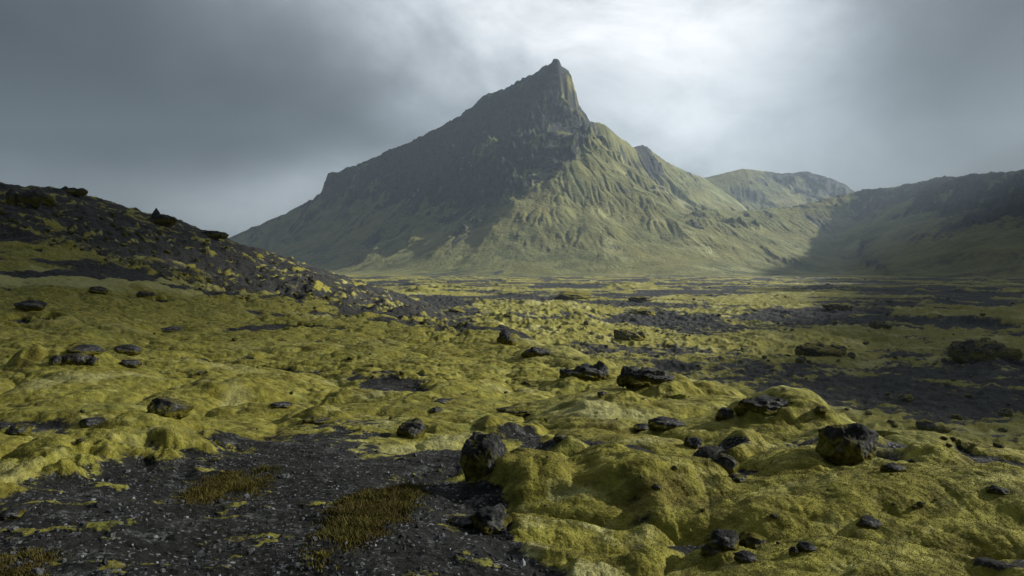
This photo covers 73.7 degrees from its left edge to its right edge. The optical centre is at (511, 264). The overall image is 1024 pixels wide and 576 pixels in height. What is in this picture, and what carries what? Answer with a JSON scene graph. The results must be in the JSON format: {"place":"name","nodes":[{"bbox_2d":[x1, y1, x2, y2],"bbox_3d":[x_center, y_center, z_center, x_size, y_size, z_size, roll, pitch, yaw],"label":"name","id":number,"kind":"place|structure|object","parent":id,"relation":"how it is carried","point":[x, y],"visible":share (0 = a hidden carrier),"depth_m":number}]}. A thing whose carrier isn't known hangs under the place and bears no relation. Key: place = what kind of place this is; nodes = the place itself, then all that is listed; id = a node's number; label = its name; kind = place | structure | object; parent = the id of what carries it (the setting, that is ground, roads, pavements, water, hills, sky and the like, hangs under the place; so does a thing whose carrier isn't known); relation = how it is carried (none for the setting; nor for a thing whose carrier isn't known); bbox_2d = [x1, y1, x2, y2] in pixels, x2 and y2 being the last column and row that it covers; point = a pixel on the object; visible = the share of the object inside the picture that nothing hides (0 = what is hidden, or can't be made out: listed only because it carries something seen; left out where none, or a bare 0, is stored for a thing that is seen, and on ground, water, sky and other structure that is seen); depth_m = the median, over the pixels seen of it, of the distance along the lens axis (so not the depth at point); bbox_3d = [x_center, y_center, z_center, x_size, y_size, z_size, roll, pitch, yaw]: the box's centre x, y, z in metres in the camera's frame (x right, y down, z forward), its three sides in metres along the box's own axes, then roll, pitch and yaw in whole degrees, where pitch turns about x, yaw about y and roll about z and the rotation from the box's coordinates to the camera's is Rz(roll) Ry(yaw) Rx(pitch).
{"place":"outdoors","nodes":[
{"label":"outdoors","id":0,"kind":"place"},
{"bbox_2d":[0,182,476,336],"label":"hill","id":1,"kind":"structure","parent":0,"point":[349,292],"depth_m":112.21},
{"bbox_2d":[5,189,54,208],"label":"crag","id":2,"kind":"structure","parent":1,"relation":"on","point":[35,198],"depth_m":121.39},
{"bbox_2d":[61,186,87,195],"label":"crag","id":3,"kind":"structure","parent":1,"relation":"on","point":[73,191],"depth_m":163.30},
{"bbox_2d":[150,208,176,226],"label":"crag","id":4,"kind":"structure","parent":1,"relation":"on","point":[157,217],"depth_m":157.01},
{"bbox_2d":[201,231,228,238],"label":"crag","id":5,"kind":"structure","parent":1,"relation":"on","point":[218,235],"depth_m":173.30},
{"bbox_2d":[0,222,1023,575],"bbox_3d":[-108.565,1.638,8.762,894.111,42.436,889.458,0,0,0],"label":"ground","id":6,"kind":"structure","parent":0,"point":[302,352],"depth_m":8.27},
{"bbox_2d":[0,507,26,520],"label":"boulder","id":7,"kind":"object","parent":6,"relation":"on","point":[11,513],"visible":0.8,"depth_m":5.55},
{"bbox_2d":[5,423,33,435],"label":"boulder","id":8,"kind":"object","parent":6,"relation":"on","point":[21,429],"visible":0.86,"depth_m":8.50},
{"bbox_2d":[14,300,47,310],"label":"boulder","id":9,"kind":"object","parent":6,"relation":"on","point":[33,305],"visible":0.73,"depth_m":33.76},
{"bbox_2d":[0,545,71,575],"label":"moss tuft","id":10,"kind":"object","parent":6,"relation":"on","point":[16,571],"visible":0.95,"depth_m":4.31},
{"bbox_2d":[48,355,63,365],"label":"boulder","id":11,"kind":"object","parent":6,"relation":"on","point":[54,360],"visible":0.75,"depth_m":16.26},
{"bbox_2d":[62,352,90,365],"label":"boulder","id":12,"kind":"object","parent":6,"relation":"on","point":[81,358],"visible":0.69,"depth_m":16.39},
{"bbox_2d":[75,438,83,442],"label":"stone","id":13,"kind":"object","parent":6,"relation":"on","point":[80,440],"visible":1,"depth_m":7.96},
{"bbox_2d":[66,344,105,355],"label":"boulder","id":14,"kind":"object","parent":6,"relation":"on","point":[91,350],"visible":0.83,"depth_m":16.89},
{"bbox_2d":[79,417,105,427],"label":"boulder","id":15,"kind":"object","parent":6,"relation":"on","point":[89,422],"visible":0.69,"depth_m":10.29},
{"bbox_2d":[88,356,98,365],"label":"boulder","id":16,"kind":"object","parent":6,"relation":"on","point":[93,361],"visible":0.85,"depth_m":16.44},
{"bbox_2d":[88,286,107,294],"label":"boulder","id":17,"kind":"object","parent":6,"relation":"on","point":[99,290],"visible":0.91,"depth_m":45.49},
{"bbox_2d":[114,344,142,355],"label":"boulder","id":18,"kind":"object","parent":6,"relation":"on","point":[130,349],"visible":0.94,"depth_m":22.66},
{"bbox_2d":[119,359,141,367],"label":"boulder","id":19,"kind":"object","parent":6,"relation":"on","point":[132,363],"visible":0.94,"depth_m":17.14},
{"bbox_2d":[136,291,155,297],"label":"boulder","id":20,"kind":"object","parent":6,"relation":"on","point":[140,294],"visible":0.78,"depth_m":53.20},
{"bbox_2d":[147,396,194,418],"bbox_3d":[-5.189,2.191,10.358,0.696,0.382,0.557,0,0,0],"label":"boulder","id":21,"kind":"object","parent":6,"relation":"on","point":[166,406],"visible":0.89,"depth_m":10.25},
{"bbox_2d":[160,326,184,332],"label":"boulder","id":22,"kind":"object","parent":6,"relation":"on","point":[170,329],"visible":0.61,"depth_m":34.90},
{"bbox_2d":[167,461,284,506],"bbox_3d":[-2.896,2.244,6.947,1.008,0.377,2.157,0,0,-15],"label":"moss tuft","id":23,"kind":"object","parent":6,"relation":"on","point":[216,490],"visible":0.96,"depth_m":6.95},
{"bbox_2d":[270,401,294,407],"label":"boulder","id":24,"kind":"object","parent":6,"relation":"on","point":[284,404],"visible":0.98,"depth_m":14.07},
{"bbox_2d":[0,421,592,575],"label":"gravel","id":25,"kind":"structure","parent":6,"relation":"on","point":[199,553],"depth_m":5.15},
{"bbox_2d":[301,415,329,424],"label":"boulder","id":26,"kind":"object","parent":6,"relation":"on","point":[319,420],"visible":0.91,"depth_m":12.27},
{"bbox_2d":[294,480,434,575],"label":"moss tuft","id":27,"kind":"object","parent":6,"relation":"on","point":[361,512],"visible":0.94,"depth_m":5.59},
{"bbox_2d":[396,418,425,438],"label":"boulder","id":28,"kind":"object","parent":6,"relation":"on","point":[414,428],"visible":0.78,"depth_m":10.94},
{"bbox_2d":[428,407,442,412],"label":"stone","id":29,"kind":"object","parent":6,"relation":"on","point":[435,409],"visible":0.94,"depth_m":13.70},
{"bbox_2d":[434,398,451,403],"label":"stone","id":30,"kind":"object","parent":6,"relation":"on","point":[445,400],"visible":0.89,"depth_m":14.55},
{"bbox_2d":[448,515,472,526],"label":"stone","id":31,"kind":"object","parent":6,"relation":"on","point":[463,521],"visible":0.88,"depth_m":5.62},
{"bbox_2d":[460,431,510,481],"bbox_3d":[-0.279,2.071,6.946,0.510,0.715,0.491,0,0,25],"label":"boulder","id":32,"kind":"object","parent":6,"relation":"on","point":[481,453],"visible":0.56,"depth_m":6.79},
{"bbox_2d":[470,503,511,534],"bbox_3d":[-0.163,2.133,5.635,0.332,0.298,0.309,0,0,-18],"label":"stone","id":33,"kind":"object","parent":6,"relation":"on","point":[488,520],"visible":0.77,"depth_m":5.53},
{"bbox_2d":[497,329,516,345],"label":"outcrop","id":34,"kind":"object","parent":6,"relation":"on","point":[505,337],"visible":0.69,"depth_m":36.16},
{"bbox_2d":[496,406,530,414],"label":"stone","id":35,"kind":"object","parent":6,"relation":"on","point":[513,410],"visible":0.87,"depth_m":13.93},
{"bbox_2d":[521,380,535,384],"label":"stone","id":36,"kind":"object","parent":6,"relation":"on","point":[527,382],"visible":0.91,"depth_m":20.88},
{"bbox_2d":[521,347,551,357],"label":"outcrop","id":37,"kind":"object","parent":6,"relation":"on","point":[533,352],"visible":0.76,"depth_m":28.96},
{"bbox_2d":[552,434,567,440],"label":"stone","id":38,"kind":"object","parent":6,"relation":"on","point":[558,437],"visible":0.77,"depth_m":8.02},
{"bbox_2d":[559,360,610,380],"bbox_3d":[2.155,3.263,20.355,1.419,0.812,1.090,0,0,-23],"label":"outcrop","id":39,"kind":"object","parent":6,"relation":"on","point":[598,371],"visible":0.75,"depth_m":20.10},
{"bbox_2d":[597,391,606,395],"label":"stone","id":40,"kind":"object","parent":6,"relation":"on","point":[602,393],"visible":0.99,"depth_m":13.27},
{"bbox_2d":[633,423,648,431],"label":"stone","id":41,"kind":"object","parent":6,"relation":"on","point":[640,427],"visible":0.82,"depth_m":11.51},
{"bbox_2d":[616,366,673,387],"bbox_3d":[3.179,2.735,16.334,1.381,0.621,1.067,0,0,-12],"label":"outcrop","id":42,"kind":"object","parent":6,"relation":"on","point":[630,377],"visible":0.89,"depth_m":15.97},
{"bbox_2d":[651,484,662,490],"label":"stone","id":43,"kind":"object","parent":6,"relation":"on","point":[658,487],"visible":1,"depth_m":5.99},
{"bbox_2d":[648,416,685,430],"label":"stone","id":44,"kind":"object","parent":6,"relation":"on","point":[663,423],"visible":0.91,"depth_m":10.70},
{"bbox_2d":[683,437,704,448],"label":"boulder","id":45,"kind":"object","parent":6,"relation":"on","point":[695,442],"visible":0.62,"depth_m":9.34},
{"bbox_2d":[701,544,717,555],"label":"boulder","id":46,"kind":"object","parent":6,"relation":"on","point":[706,550],"visible":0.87,"depth_m":4.35},
{"bbox_2d":[704,528,738,550],"bbox_3d":[1.362,1.804,4.447,0.236,0.174,0.212,0,0,0],"label":"boulder","id":47,"kind":"object","parent":6,"relation":"on","point":[721,539],"visible":0.81,"depth_m":4.38},
{"bbox_2d":[710,453,738,473],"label":"boulder","id":48,"kind":"object","parent":6,"relation":"on","point":[729,463],"visible":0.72,"depth_m":6.60},
{"bbox_2d":[715,407,733,420],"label":"boulder","id":49,"kind":"object","parent":6,"relation":"on","point":[723,413],"visible":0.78,"depth_m":10.80},
{"bbox_2d":[727,473,746,481],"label":"boulder","id":50,"kind":"object","parent":6,"relation":"on","point":[736,477],"visible":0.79,"depth_m":6.31},
{"bbox_2d":[734,550,757,563],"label":"boulder","id":51,"kind":"object","parent":6,"relation":"on","point":[744,556],"visible":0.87,"depth_m":4.15},
{"bbox_2d":[738,531,766,549],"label":"boulder","id":52,"kind":"object","parent":6,"relation":"on","point":[752,540],"visible":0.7,"depth_m":4.52},
{"bbox_2d":[734,394,787,416],"bbox_3d":[3.984,2.234,10.626,1.002,0.345,0.658,0,0,22],"label":"outcrop","id":53,"kind":"object","parent":6,"relation":"on","point":[764,404],"visible":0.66,"depth_m":10.53},
{"bbox_2d":[769,513,777,518],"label":"stone","id":54,"kind":"object","parent":6,"relation":"on","point":[773,515],"visible":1,"depth_m":5.32},
{"bbox_2d":[789,546,799,555],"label":"boulder","id":55,"kind":"object","parent":6,"relation":"on","point":[793,551],"visible":0.98,"depth_m":4.14},
{"bbox_2d":[796,541,817,551],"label":"boulder","id":56,"kind":"object","parent":6,"relation":"on","point":[801,546],"visible":0.96,"depth_m":4.16},
{"bbox_2d":[814,405,827,414],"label":"lava rock","id":57,"kind":"object","parent":6,"relation":"on","point":[819,409],"visible":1,"depth_m":10.21},
{"bbox_2d":[815,423,878,465],"bbox_3d":[3.515,1.933,7.147,0.630,0.586,0.498,0,0,-25],"label":"boulder","id":58,"kind":"object","parent":6,"relation":"on","point":[847,444],"visible":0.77,"depth_m":6.99},
{"bbox_2d":[855,515,881,528],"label":"boulder","id":59,"kind":"object","parent":6,"relation":"on","point":[868,521],"visible":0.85,"depth_m":5.21},
{"bbox_2d":[880,462,906,471],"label":"boulder","id":60,"kind":"object","parent":6,"relation":"on","point":[891,467],"visible":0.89,"depth_m":5.98},
{"bbox_2d":[918,501,924,506],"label":"stone","id":61,"kind":"object","parent":6,"relation":"on","point":[921,504],"visible":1,"depth_m":5.42},
{"bbox_2d":[985,485,1009,494],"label":"boulder","id":62,"kind":"object","parent":6,"relation":"on","point":[992,489],"visible":0.93,"depth_m":5.47},
{"bbox_2d":[993,442,1004,447],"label":"lava rock","id":63,"kind":"object","parent":6,"relation":"on","point":[999,445],"visible":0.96,"depth_m":9.92},
{"bbox_2d":[0,0,1023,237],"label":"sky","id":64,"kind":"structure","parent":0,"point":[228,116]},
{"bbox_2d":[230,59,816,276],"bbox_3d":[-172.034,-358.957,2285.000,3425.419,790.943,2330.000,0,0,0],"label":"mountain","id":65,"kind":"structure","parent":0,"point":[538,173],"depth_m":2002.22},
{"bbox_2d":[339,274,1023,449],"bbox_3d":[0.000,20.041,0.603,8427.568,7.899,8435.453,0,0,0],"label":"lava plain","id":66,"kind":"structure","parent":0,"point":[918,338],"depth_m":230.34},
{"bbox_2d":[448,308,464,312],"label":"outcrop","id":67,"kind":"object","parent":66,"relation":"on","point":[455,310],"visible":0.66,"depth_m":295.20},
{"bbox_2d":[504,312,517,316],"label":"outcrop","id":68,"kind":"object","parent":66,"relation":"on","point":[509,314],"visible":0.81,"depth_m":252.04},
{"bbox_2d":[554,291,592,299],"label":"outcrop","id":69,"kind":"object","parent":66,"relation":"on","point":[568,295],"visible":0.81,"depth_m":431.40},
{"bbox_2d":[613,328,646,340],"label":"outcrop","id":70,"kind":"object","parent":66,"relation":"on","point":[628,334],"visible":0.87,"depth_m":183.12},
{"bbox_2d":[628,296,652,302],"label":"outcrop","id":71,"kind":"object","parent":66,"relation":"on","point":[637,299],"visible":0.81,"depth_m":404.30},
{"bbox_2d":[628,308,655,315],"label":"outcrop","id":72,"kind":"object","parent":66,"relation":"on","point":[647,312],"visible":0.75,"depth_m":281.96},
{"bbox_2d":[795,357,804,363],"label":"lava rock","id":73,"kind":"object","parent":66,"relation":"on","point":[799,360],"visible":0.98,"depth_m":142.24},
{"bbox_2d":[795,341,846,356],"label":"outcrop","id":74,"kind":"object","parent":66,"relation":"on","point":[819,348],"visible":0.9,"depth_m":154.39},
{"bbox_2d":[823,303,855,309],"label":"outcrop","id":75,"kind":"object","parent":66,"relation":"on","point":[833,306],"visible":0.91,"depth_m":327.75},
{"bbox_2d":[847,352,855,358],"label":"lava rock","id":76,"kind":"object","parent":66,"relation":"on","point":[852,355],"visible":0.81,"depth_m":152.83},
{"bbox_2d":[868,321,892,328],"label":"outcrop","id":77,"kind":"object","parent":66,"relation":"on","point":[876,324],"visible":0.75,"depth_m":232.71},
{"bbox_2d":[901,394,913,401],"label":"lava rock","id":78,"kind":"object","parent":66,"relation":"on","point":[908,397],"visible":0.9,"depth_m":105.72},
{"bbox_2d":[915,419,935,430],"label":"lava rock","id":79,"kind":"object","parent":66,"relation":"on","point":[925,424],"visible":0.88,"depth_m":89.01},
{"bbox_2d":[935,425,951,432],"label":"lava rock","id":80,"kind":"object","parent":66,"relation":"on","point":[942,429],"visible":0.88,"depth_m":86.24},
{"bbox_2d":[950,414,962,419],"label":"lava rock","id":81,"kind":"object","parent":66,"relation":"on","point":[957,416],"visible":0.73,"depth_m":94.94},
{"bbox_2d":[946,339,1022,363],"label":"outcrop","id":82,"kind":"object","parent":66,"relation":"on","point":[967,351],"visible":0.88,"depth_m":148.63},
{"bbox_2d":[980,337,990,340],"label":"lava rock","id":83,"kind":"object","parent":66,"relation":"on","point":[985,338],"visible":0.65,"depth_m":184.41},
{"bbox_2d":[997,428,1007,432],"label":"lava rock","id":84,"kind":"object","parent":66,"relation":"on","point":[1004,430],"visible":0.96,"depth_m":88.06},
{"bbox_2d":[999,408,1012,415],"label":"lava rock","id":85,"kind":"object","parent":66,"relation":"on","point":[1005,412],"visible":1,"depth_m":96.07},
{"bbox_2d":[705,169,853,209],"bbox_3d":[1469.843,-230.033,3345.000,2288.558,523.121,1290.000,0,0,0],"label":"ridge","id":86,"kind":"structure","parent":0,"point":[749,189],"depth_m":3399.70},
{"bbox_2d":[677,169,1023,277],"bbox_3d":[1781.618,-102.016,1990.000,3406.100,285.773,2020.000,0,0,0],"label":"hillside","id":87,"kind":"structure","parent":0,"point":[970,225],"depth_m":1642.49}
]}

